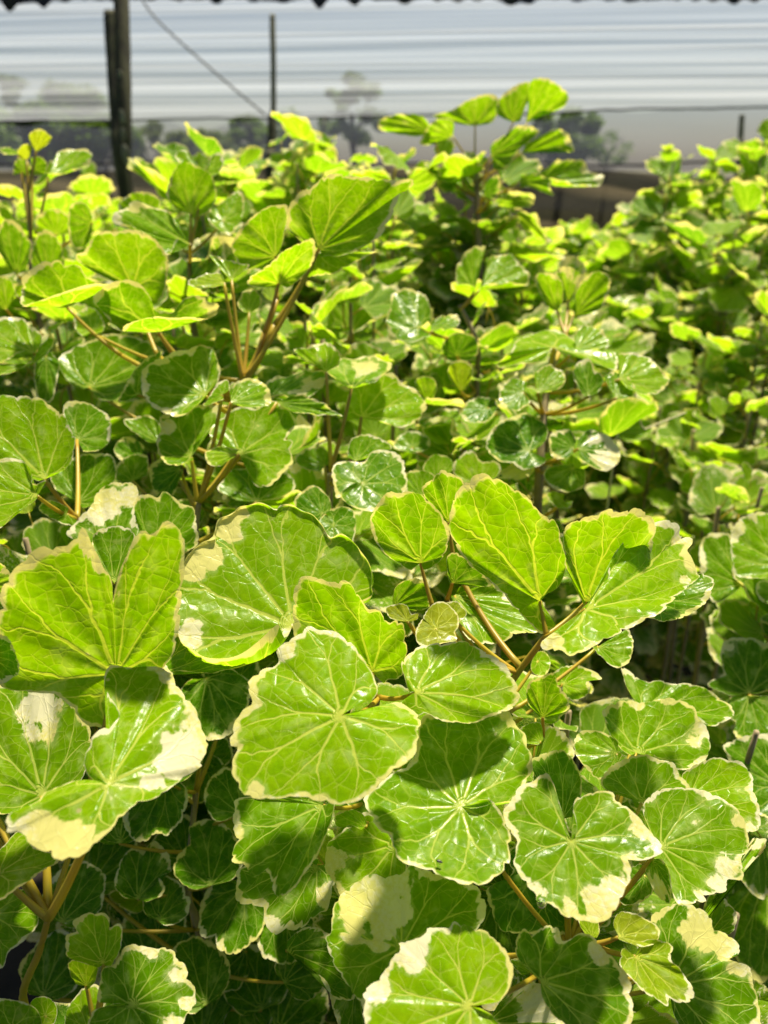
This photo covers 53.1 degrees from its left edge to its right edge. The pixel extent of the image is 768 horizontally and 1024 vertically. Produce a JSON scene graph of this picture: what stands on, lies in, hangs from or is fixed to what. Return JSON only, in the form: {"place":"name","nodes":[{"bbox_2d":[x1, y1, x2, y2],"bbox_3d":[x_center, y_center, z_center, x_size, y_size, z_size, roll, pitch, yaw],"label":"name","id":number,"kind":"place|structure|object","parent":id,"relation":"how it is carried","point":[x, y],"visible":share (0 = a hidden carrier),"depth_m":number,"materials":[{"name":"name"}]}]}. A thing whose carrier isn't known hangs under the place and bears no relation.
{"place":"outdoors","nodes":[
{"label":"outdoors","id":0,"kind":"place"},
{"bbox_2d":[0,514,728,1004],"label":"ground","id":1,"kind":"structure","parent":0,"point":[10,982],"depth_m":1.65,"materials":[{"name":"soil"}]},
{"bbox_2d":[0,527,8,546],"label":"aralia shrub","id":2,"kind":"object","parent":1,"relation":"on","point":[3,533],"visible":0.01,"depth_m":2.17,"materials":[{"name":"green plant"}]},
{"bbox_2d":[10,194,39,220],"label":"aralia shrub","id":3,"kind":"object","parent":1,"relation":"on","point":[23,214],"visible":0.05,"depth_m":3.36,"materials":[{"name":"green plant"}]},
{"bbox_2d":[0,129,111,524],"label":"aralia shrub","id":4,"kind":"object","parent":1,"relation":"on","point":[20,336],"visible":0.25,"depth_m":0.95,"materials":[{"name":"green plant"}]},
{"bbox_2d":[0,173,117,535],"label":"aralia shrub","id":5,"kind":"object","parent":1,"relation":"on","point":[39,184],"visible":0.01,"depth_m":1.36,"materials":[{"name":"green plant"}]},
{"bbox_2d":[0,501,155,941],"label":"aralia shrub","id":6,"kind":"object","parent":1,"relation":"on","point":[47,533],"visible":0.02,"depth_m":0.65,"materials":[{"name":"green plant"}]},
{"bbox_2d":[0,184,165,524],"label":"aralia shrub","id":7,"kind":"object","parent":1,"relation":"on","point":[63,201],"visible":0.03,"depth_m":1.25,"materials":[{"name":"green plant"}]},
{"bbox_2d":[0,912,195,1023],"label":"aralia shrub","id":8,"kind":"object","parent":1,"relation":"on","point":[142,985],"visible":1,"depth_m":0.39,"materials":[{"name":"green plant"}]},
{"bbox_2d":[48,273,153,339],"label":"aralia shrub","id":9,"kind":"object","parent":1,"relation":"on","point":[118,331],"depth_m":1.99,"materials":[{"name":"green plant"}]},
{"bbox_2d":[0,395,206,1002],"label":"aralia shrub","id":10,"kind":"object","parent":1,"relation":"on","point":[40,439],"visible":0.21,"depth_m":0.56,"materials":[{"name":"green plant"}]},
{"bbox_2d":[92,205,117,231],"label":"aralia shrub","id":11,"kind":"object","parent":1,"relation":"on","point":[98,222],"depth_m":3.06,"materials":[{"name":"green plant"}]},
{"bbox_2d":[7,303,212,532],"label":"aralia shrub","id":12,"kind":"object","parent":1,"relation":"on","point":[61,328],"visible":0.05,"depth_m":0.98,"materials":[{"name":"green plant"}]},
{"bbox_2d":[66,161,169,336],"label":"aralia shrub","id":13,"kind":"object","parent":1,"relation":"on","point":[88,180],"visible":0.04,"depth_m":1.88,"materials":[{"name":"green plant"}]},
{"bbox_2d":[104,0,133,198],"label":"wooden post","id":14,"kind":"object","parent":1,"relation":"on","point":[117,40],"visible":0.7,"depth_m":4.16,"materials":[{"name":"brown wood"}]},
{"bbox_2d":[0,521,247,1023],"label":"aralia shrub","id":15,"kind":"object","parent":1,"relation":"on","point":[82,650],"visible":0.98,"depth_m":0.38,"materials":[{"name":"green plant"}]},
{"bbox_2d":[159,200,171,210],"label":"aralia shrub","id":16,"kind":"object","parent":1,"relation":"on","point":[163,204],"visible":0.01,"depth_m":5.78,"materials":[{"name":"green plant"}]},
{"bbox_2d":[74,286,270,508],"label":"aralia shrub","id":17,"kind":"object","parent":1,"relation":"on","point":[202,328],"depth_m":1.14,"materials":[{"name":"green plant"}]},
{"bbox_2d":[18,661,335,1023],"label":"aralia shrub","id":18,"kind":"object","parent":1,"relation":"on","point":[234,976],"visible":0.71,"depth_m":0.58,"materials":[{"name":"green plant"}]},
{"bbox_2d":[96,150,261,529],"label":"aralia shrub","id":19,"kind":"object","parent":1,"relation":"on","point":[191,189],"visible":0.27,"depth_m":0.90,"materials":[{"name":"green plant"}]},
{"bbox_2d":[110,284,260,525],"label":"aralia shrub","id":20,"kind":"object","parent":1,"relation":"on","point":[140,406],"visible":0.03,"depth_m":0.90,"materials":[{"name":"green plant"}]},
{"bbox_2d":[127,122,297,378],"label":"aralia shrub","id":21,"kind":"object","parent":1,"relation":"on","point":[157,174],"visible":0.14,"depth_m":1.32,"materials":[{"name":"green plant"}]},
{"bbox_2d":[20,174,413,560],"bbox_3d":[-0.173,0.425,0.956,0.349,1.547,0.280,8,25,17],"label":"aralia shrub","id":22,"kind":"object","parent":1,"relation":"on","point":[335,220],"visible":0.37,"depth_m":0.69,"materials":[{"name":"green plant"}]},
{"bbox_2d":[114,369,341,937],"bbox_3d":[-0.151,0.535,0.892,0.315,1.397,0.244,4,24,8],"label":"aralia shrub","id":23,"kind":"object","parent":1,"relation":"on","point":[257,442],"visible":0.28,"depth_m":0.64,"materials":[{"name":"green plant"}]},
{"bbox_2d":[165,146,293,350],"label":"aralia shrub","id":24,"kind":"object","parent":1,"relation":"on","point":[248,155],"visible":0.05,"depth_m":1.70,"materials":[{"name":"green plant"}]},
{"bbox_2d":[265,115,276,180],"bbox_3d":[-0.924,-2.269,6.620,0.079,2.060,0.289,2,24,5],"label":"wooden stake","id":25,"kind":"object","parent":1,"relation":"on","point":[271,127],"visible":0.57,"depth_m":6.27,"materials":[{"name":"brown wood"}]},
{"bbox_2d":[208,394,335,992],"bbox_3d":[-0.079,0.512,1.000,0.280,1.403,0.234,0,24,0],"label":"aralia shrub","id":26,"kind":"object","parent":1,"relation":"on","point":[312,431],"depth_m":0.74,"materials":[{"name":"green plant"}]},
{"bbox_2d":[270,14,275,181],"bbox_3d":[-0.926,-2.742,6.734,0.061,2.831,0.580,0,24,0],"label":"wooden stake","id":27,"kind":"object","parent":1,"relation":"on","point":[273,61],"visible":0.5,"depth_m":6.38,"materials":[{"name":"grey wood"}]},
{"bbox_2d":[0,160,736,166],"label":"support wire","id":28,"kind":"object","parent":27,"relation":"attached to","point":[406,163],"visible":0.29,"depth_m":6.66,"materials":[{"name":"black metal"}]},
{"bbox_2d":[0,164,732,231],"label":"ground cloth","id":29,"kind":"object","parent":28,"relation":"hanging from","point":[597,204],"visible":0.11,"depth_m":6.59,"materials":[{"name":"black fabric"}]},
{"bbox_2d":[238,111,355,373],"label":"aralia shrub","id":30,"kind":"object","parent":1,"relation":"on","point":[259,195],"visible":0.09,"depth_m":1.62,"materials":[{"name":"green plant"}]},
{"bbox_2d":[241,282,366,473],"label":"aralia shrub","id":31,"kind":"object","parent":1,"relation":"on","point":[275,362],"visible":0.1,"depth_m":0.93,"materials":[{"name":"green plant"}]},
{"bbox_2d":[250,130,381,314],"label":"aralia shrub","id":32,"kind":"object","parent":1,"relation":"on","point":[324,145],"visible":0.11,"depth_m":1.73,"materials":[{"name":"green plant"}]},
{"bbox_2d":[212,342,426,711],"bbox_3d":[-0.050,0.512,0.932,0.227,1.407,0.275,-9,26,-19],"label":"aralia shrub","id":33,"kind":"object","parent":1,"relation":"on","point":[377,393],"visible":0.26,"depth_m":0.68,"materials":[{"name":"green plant"}]},
{"bbox_2d":[226,498,413,1023],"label":"aralia shrub","id":34,"kind":"object","parent":1,"relation":"on","point":[363,523],"visible":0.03,"depth_m":0.67,"materials":[{"name":"green plant"}]},
{"bbox_2d":[239,267,410,415],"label":"aralia shrub","id":35,"kind":"object","parent":1,"relation":"on","point":[285,298],"visible":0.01,"depth_m":1.81,"materials":[{"name":"green plant"}]},
{"bbox_2d":[272,252,410,463],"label":"aralia shrub","id":36,"kind":"object","parent":1,"relation":"on","point":[363,302],"visible":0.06,"depth_m":1.01,"materials":[{"name":"green plant"}]},
{"bbox_2d":[177,502,519,1023],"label":"aralia shrub","id":37,"kind":"object","parent":1,"relation":"on","point":[260,580],"visible":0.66,"depth_m":0.41,"materials":[{"name":"green plant"}]},
{"bbox_2d":[278,181,421,440],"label":"aralia shrub","id":38,"kind":"object","parent":1,"relation":"on","point":[404,207],"visible":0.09,"depth_m":1.15,"materials":[{"name":"green plant"}]},
{"bbox_2d":[357,233,439,383],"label":"aralia shrub","id":39,"kind":"object","parent":1,"relation":"on","point":[413,285],"visible":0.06,"depth_m":1.43,"materials":[{"name":"green plant"}]},
{"bbox_2d":[339,341,464,470],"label":"aralia shrub","id":40,"kind":"object","parent":1,"relation":"on","point":[356,350],"visible":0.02,"depth_m":0.86,"materials":[{"name":"green plant"}]},
{"bbox_2d":[371,192,437,255],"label":"aralia shrub","id":41,"kind":"object","parent":1,"relation":"on","point":[419,198],"depth_m":3.15,"materials":[{"name":"green plant"}]},
{"bbox_2d":[403,274,421,382],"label":"aralia shrub","id":42,"kind":"object","parent":1,"relation":"on","point":[413,277],"depth_m":2.31,"materials":[{"name":"green plant"}]},
{"bbox_2d":[348,138,490,380],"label":"aralia shrub","id":43,"kind":"object","parent":1,"relation":"on","point":[421,176],"visible":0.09,"depth_m":1.36,"materials":[{"name":"green plant"}]},
{"bbox_2d":[342,246,529,591],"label":"aralia shrub","id":44,"kind":"object","parent":1,"relation":"on","point":[443,348],"visible":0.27,"depth_m":0.96,"materials":[{"name":"green plant"}]},
{"bbox_2d":[393,408,544,675],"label":"aralia shrub","id":45,"kind":"object","parent":1,"relation":"on","point":[434,444],"visible":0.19,"depth_m":0.80,"materials":[{"name":"green plant"}]},
{"bbox_2d":[398,180,564,487],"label":"aralia shrub","id":46,"kind":"object","parent":1,"relation":"on","point":[441,287],"visible":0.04,"depth_m":1.35,"materials":[{"name":"green plant"}]},
{"bbox_2d":[378,78,603,407],"bbox_3d":[0.172,0.063,1.595,0.296,1.689,0.287,-18,29,-34],"label":"aralia shrub","id":47,"kind":"object","parent":1,"relation":"on","point":[460,174],"visible":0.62,"depth_m":1.31,"materials":[{"name":"green plant"}]},
{"bbox_2d":[410,522,592,887],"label":"aralia shrub","id":48,"kind":"object","parent":1,"relation":"on","point":[558,662],"visible":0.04,"depth_m":0.75,"materials":[{"name":"green plant"}]},
{"bbox_2d":[314,470,713,1010],"bbox_3d":[0.064,0.616,0.704,0.256,1.403,0.247,12,27,25],"label":"aralia shrub","id":49,"kind":"object","parent":1,"relation":"on","point":[633,567],"visible":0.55,"depth_m":0.45,"materials":[{"name":"green plant"}]},
{"bbox_2d":[422,279,607,664],"bbox_3d":[0.204,0.324,1.380,0.325,1.441,0.240,0,24,0],"label":"aralia shrub","id":50,"kind":"object","parent":1,"relation":"on","point":[587,420],"visible":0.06,"depth_m":1.11,"materials":[{"name":"green plant"}]},
{"bbox_2d":[482,214,566,522],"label":"aralia shrub","id":51,"kind":"object","parent":1,"relation":"on","point":[532,297],"visible":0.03,"depth_m":1.51,"materials":[{"name":"green plant"}]},
{"bbox_2d":[484,298,594,486],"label":"aralia shrub","id":52,"kind":"object","parent":1,"relation":"on","point":[552,320],"depth_m":1.82,"materials":[{"name":"green plant"}]},
{"bbox_2d":[326,668,766,1023],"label":"aralia shrub","id":53,"kind":"object","parent":1,"relation":"on","point":[411,944],"visible":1,"depth_m":0.40,"materials":[{"name":"green plant"}]},
{"bbox_2d":[537,898,545,908],"bbox_3d":[0.071,0.177,0.348,0.004,0.005,0.004,0,24,0],"label":"water drop","id":54,"kind":"object","parent":53,"relation":"hanging from","point":[541,903],"visible":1,"depth_m":0.35,"materials":[{"name":"liquid"}]},
{"bbox_2d":[450,266,668,746],"bbox_3d":[0.184,0.428,1.067,0.241,1.450,0.262,0,24,0],"label":"aralia shrub","id":55,"kind":"object","parent":1,"relation":"on","point":[515,438],"visible":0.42,"depth_m":0.79,"materials":[{"name":"green plant"}]},
{"bbox_2d":[544,277,606,516],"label":"aralia shrub","id":56,"kind":"object","parent":1,"relation":"on","point":[575,325],"visible":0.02,"depth_m":2.39,"materials":[{"name":"green plant"}]},
{"bbox_2d":[546,215,611,299],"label":"aralia shrub","id":57,"kind":"object","parent":1,"relation":"on","point":[577,236],"visible":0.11,"depth_m":3.57,"materials":[{"name":"green plant"}]},
{"bbox_2d":[503,255,655,668],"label":"aralia shrub","id":58,"kind":"object","parent":1,"relation":"on","point":[620,337],"visible":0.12,"depth_m":1.28,"materials":[{"name":"green plant"}]},
{"bbox_2d":[580,222,611,254],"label":"aralia shrub","id":59,"kind":"object","parent":1,"relation":"on","point":[593,227],"depth_m":4.14,"materials":[{"name":"green plant"}]},
{"bbox_2d":[553,697,643,831],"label":"aralia shrub","id":60,"kind":"object","parent":1,"relation":"on","point":[592,717],"visible":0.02,"depth_m":0.59,"materials":[{"name":"green plant"}]},
{"bbox_2d":[563,230,650,516],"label":"aralia shrub","id":61,"kind":"object","parent":1,"relation":"on","point":[595,262],"visible":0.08,"depth_m":2.59,"materials":[{"name":"green plant"}]},
{"bbox_2d":[554,307,667,704],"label":"aralia shrub","id":62,"kind":"object","parent":1,"relation":"on","point":[635,316],"visible":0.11,"depth_m":1.89,"materials":[{"name":"green plant"}]},
{"bbox_2d":[576,392,685,766],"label":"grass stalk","id":63,"kind":"object","parent":1,"relation":"on","point":[607,505],"depth_m":1.00,"materials":[{"name":"plant"}]},
{"bbox_2d":[607,193,668,326],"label":"aralia shrub","id":64,"kind":"object","parent":1,"relation":"on","point":[622,214],"visible":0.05,"depth_m":2.61,"materials":[{"name":"green plant"}]},
{"bbox_2d":[622,799,661,875],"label":"aralia shrub","id":65,"kind":"object","parent":1,"relation":"on","point":[629,803],"visible":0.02,"depth_m":0.57,"materials":[{"name":"green plant"}]},
{"bbox_2d":[581,391,713,703],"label":"aralia shrub","id":66,"kind":"object","parent":1,"relation":"on","point":[647,640],"visible":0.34,"depth_m":1.65,"materials":[{"name":"green plant"}]},
{"bbox_2d":[598,144,704,397],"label":"aralia shrub","id":67,"kind":"object","parent":1,"relation":"on","point":[651,202],"visible":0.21,"depth_m":2.18,"materials":[{"name":"green plant"}]},
{"bbox_2d":[620,233,692,332],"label":"aralia shrub","id":68,"kind":"object","parent":1,"relation":"on","point":[644,252],"depth_m":2.83,"materials":[{"name":"green plant"}]},
{"bbox_2d":[624,210,711,475],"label":"aralia shrub","id":69,"kind":"object","parent":1,"relation":"on","point":[696,219],"visible":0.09,"depth_m":2.10,"materials":[{"name":"green plant"}]},
{"bbox_2d":[589,273,747,698],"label":"aralia shrub","id":70,"kind":"object","parent":1,"relation":"on","point":[663,309],"visible":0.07,"depth_m":1.93,"materials":[{"name":"green plant"}]},
{"bbox_2d":[578,390,767,700],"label":"aralia shrub","id":71,"kind":"object","parent":1,"relation":"on","point":[690,434],"visible":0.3,"depth_m":1.25,"materials":[{"name":"green plant"}]},
{"bbox_2d":[598,322,753,697],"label":"aralia shrub","id":72,"kind":"object","parent":1,"relation":"on","point":[683,395],"visible":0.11,"depth_m":1.62,"materials":[{"name":"green plant"}]},
{"bbox_2d":[616,241,760,629],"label":"aralia shrub","id":73,"kind":"object","parent":1,"relation":"on","point":[681,254],"visible":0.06,"depth_m":2.09,"materials":[{"name":"green plant"}]},
{"bbox_2d":[609,462,767,803],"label":"aralia shrub","id":74,"kind":"object","parent":1,"relation":"on","point":[716,489],"visible":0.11,"depth_m":1.03,"materials":[{"name":"green plant"}]},
{"bbox_2d":[656,174,721,242],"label":"aralia shrub","id":75,"kind":"object","parent":1,"relation":"on","point":[674,190],"depth_m":3.31,"materials":[{"name":"green plant"}]},
{"bbox_2d":[649,144,740,285],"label":"aralia shrub","id":76,"kind":"object","parent":1,"relation":"on","point":[710,170],"visible":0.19,"depth_m":2.30,"materials":[{"name":"green plant"}]},
{"bbox_2d":[634,177,767,520],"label":"aralia shrub","id":77,"kind":"object","parent":1,"relation":"on","point":[728,302],"visible":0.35,"depth_m":1.78,"materials":[{"name":"green plant"}]},
{"bbox_2d":[637,889,767,1023],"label":"aralia shrub","id":78,"kind":"object","parent":1,"relation":"on","point":[650,905],"visible":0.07,"depth_m":0.59,"materials":[{"name":"green plant"}]},
{"bbox_2d":[646,289,767,689],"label":"aralia shrub","id":79,"kind":"object","parent":1,"relation":"on","point":[733,432],"visible":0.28,"depth_m":1.51,"materials":[{"name":"green plant"}]},
{"bbox_2d":[651,448,767,683],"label":"aralia shrub","id":80,"kind":"object","parent":1,"relation":"on","point":[684,478],"visible":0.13,"depth_m":1.25,"materials":[{"name":"green plant"}]},
{"bbox_2d":[704,173,724,188],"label":"aralia shrub","id":81,"kind":"object","parent":1,"relation":"on","point":[720,178],"depth_m":5.33,"materials":[{"name":"green plant"}]},
{"bbox_2d":[678,730,767,961],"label":"aralia shrub","id":82,"kind":"object","parent":1,"relation":"on","point":[755,879],"visible":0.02,"depth_m":0.62,"materials":[{"name":"green plant"}]},
{"bbox_2d":[679,119,767,447],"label":"aralia shrub","id":83,"kind":"object","parent":1,"relation":"on","point":[752,155],"visible":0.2,"depth_m":1.94,"materials":[{"name":"green plant"}]},
{"bbox_2d":[699,512,767,987],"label":"aralia shrub","id":84,"kind":"object","parent":1,"relation":"on","point":[734,565],"visible":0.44,"depth_m":0.72,"materials":[{"name":"green plant"}]},
{"bbox_2d":[704,191,767,524],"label":"aralia shrub","id":85,"kind":"object","parent":1,"relation":"on","point":[764,267],"visible":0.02,"depth_m":2.57,"materials":[{"name":"green plant"}]},
{"bbox_2d":[734,115,744,177],"bbox_3d":[2.825,-2.177,6.430,0.047,2.047,0.235,4,24,10],"label":"wooden stake","id":86,"kind":"object","parent":1,"relation":"on","point":[741,130],"visible":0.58,"depth_m":6.08,"materials":[{"name":"wood"}]},
{"bbox_2d":[716,191,767,388],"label":"aralia shrub","id":87,"kind":"object","parent":1,"relation":"on","point":[758,209],"depth_m":3.05,"materials":[{"name":"green plant"}]},
{"bbox_2d":[0,171,733,177],"bbox_3d":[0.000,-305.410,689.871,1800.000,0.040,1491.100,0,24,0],"label":"field","id":88,"kind":"structure","parent":0,"point":[726,175],"depth_m":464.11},
{"bbox_2d":[0,74,34,147],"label":"tree","id":89,"kind":"object","parent":88,"relation":"on","point":[7,99],"visible":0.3,"depth_m":25.04,"materials":[{"name":"grey plant"}]},
{"bbox_2d":[0,99,95,170],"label":"tree","id":90,"kind":"object","parent":88,"relation":"on","point":[48,152],"visible":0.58,"depth_m":19.74,"materials":[{"name":"grey plant"}]},
{"bbox_2d":[36,84,109,170],"bbox_3d":[-10.812,-12.675,27.017,3.235,4.401,2.689,13,27,27],"label":"tree","id":91,"kind":"object","parent":88,"relation":"on","point":[91,102],"visible":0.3,"depth_m":26.11,"materials":[{"name":"grey plant"}]},
{"bbox_2d":[60,109,144,170],"bbox_3d":[-7.340,-9.019,20.457,2.118,3.049,1.720,0,24,0],"label":"tree","id":92,"kind":"object","parent":88,"relation":"on","point":[101,141],"visible":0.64,"depth_m":19.95,"materials":[{"name":"grey plant"}]},
{"bbox_2d":[136,121,170,163],"bbox_3d":[-6.519,-9.911,22.635,1.484,2.901,1.518,0,24,0],"label":"tree","id":93,"kind":"object","parent":88,"relation":"on","point":[153,132],"visible":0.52,"depth_m":21.95,"materials":[{"name":"grey plant"}]},
{"bbox_2d":[157,129,203,156],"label":"tree","id":94,"kind":"object","parent":88,"relation":"on","point":[187,141],"visible":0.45,"depth_m":20.95,"materials":[{"name":"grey plant"}]},
{"bbox_2d":[197,127,237,150],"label":"tree","id":95,"kind":"object","parent":88,"relation":"on","point":[223,144],"visible":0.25,"depth_m":23.00,"materials":[{"name":"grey plant"}]},
{"bbox_2d":[214,115,266,165],"bbox_3d":[-4.323,-10.948,24.564,2.166,3.232,2.083,-5,25,-12],"label":"tree","id":96,"kind":"object","parent":88,"relation":"on","point":[233,124],"visible":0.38,"depth_m":23.96,"materials":[{"name":"grey plant"}]},
{"bbox_2d":[228,106,299,167],"bbox_3d":[-3.376,-11.161,24.809,3.112,3.436,2.908,0,24,0],"label":"tree","id":97,"kind":"object","parent":88,"relation":"on","point":[260,136],"visible":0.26,"depth_m":23.74,"materials":[{"name":"grey plant"}]},
{"bbox_2d":[316,70,388,165],"bbox_3d":[-0.981,-12.816,26.973,2.582,4.685,2.440,-9,25,-19],"label":"tree","id":98,"kind":"object","parent":88,"relation":"on","point":[353,134],"visible":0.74,"depth_m":26.23,"materials":[{"name":"grey plant"}]},
{"bbox_2d":[521,105,606,165],"bbox_3d":[5.262,-10.013,22.433,2.617,3.268,2.578,0,24,0],"label":"tree","id":99,"kind":"object","parent":88,"relation":"on","point":[586,144],"visible":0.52,"depth_m":21.79,"materials":[{"name":"grey plant"}]},
{"bbox_2d":[594,129,636,170],"bbox_3d":[7.135,-10.664,24.503,1.550,2.758,1.190,0,24,0],"label":"tree","id":100,"kind":"object","parent":88,"relation":"on","point":[605,159],"visible":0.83,"depth_m":24.07,"materials":[{"name":"grey plant"}]},
{"bbox_2d":[0,106,767,122],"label":"support wire","id":101,"kind":"object","parent":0,"point":[425,115],"visible":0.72,"depth_m":6.67,"materials":[{"name":"black metal"}]},
{"bbox_2d":[0,0,767,119],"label":"shade cloth","id":102,"kind":"object","parent":101,"relation":"hanging from","point":[61,81],"visible":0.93,"depth_m":6.52,"materials":[{"name":"white fabric"}]},
{"bbox_2d":[0,0,758,11],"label":"roof cloth","id":103,"kind":"object","parent":102,"relation":"attached to","point":[9,5],"visible":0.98,"depth_m":6.29,"materials":[{"name":"fabric"}]},
{"bbox_2d":[142,0,265,115],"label":"guy rope","id":104,"kind":"object","parent":103,"relation":"attached to","point":[203,62],"visible":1,"depth_m":6.55,"materials":[{"name":"metal"}]},
{"bbox_2d":[0,0,767,170],"label":"sky","id":105,"kind":"structure","parent":0,"point":[648,130],"materials":[{"name":"white"}]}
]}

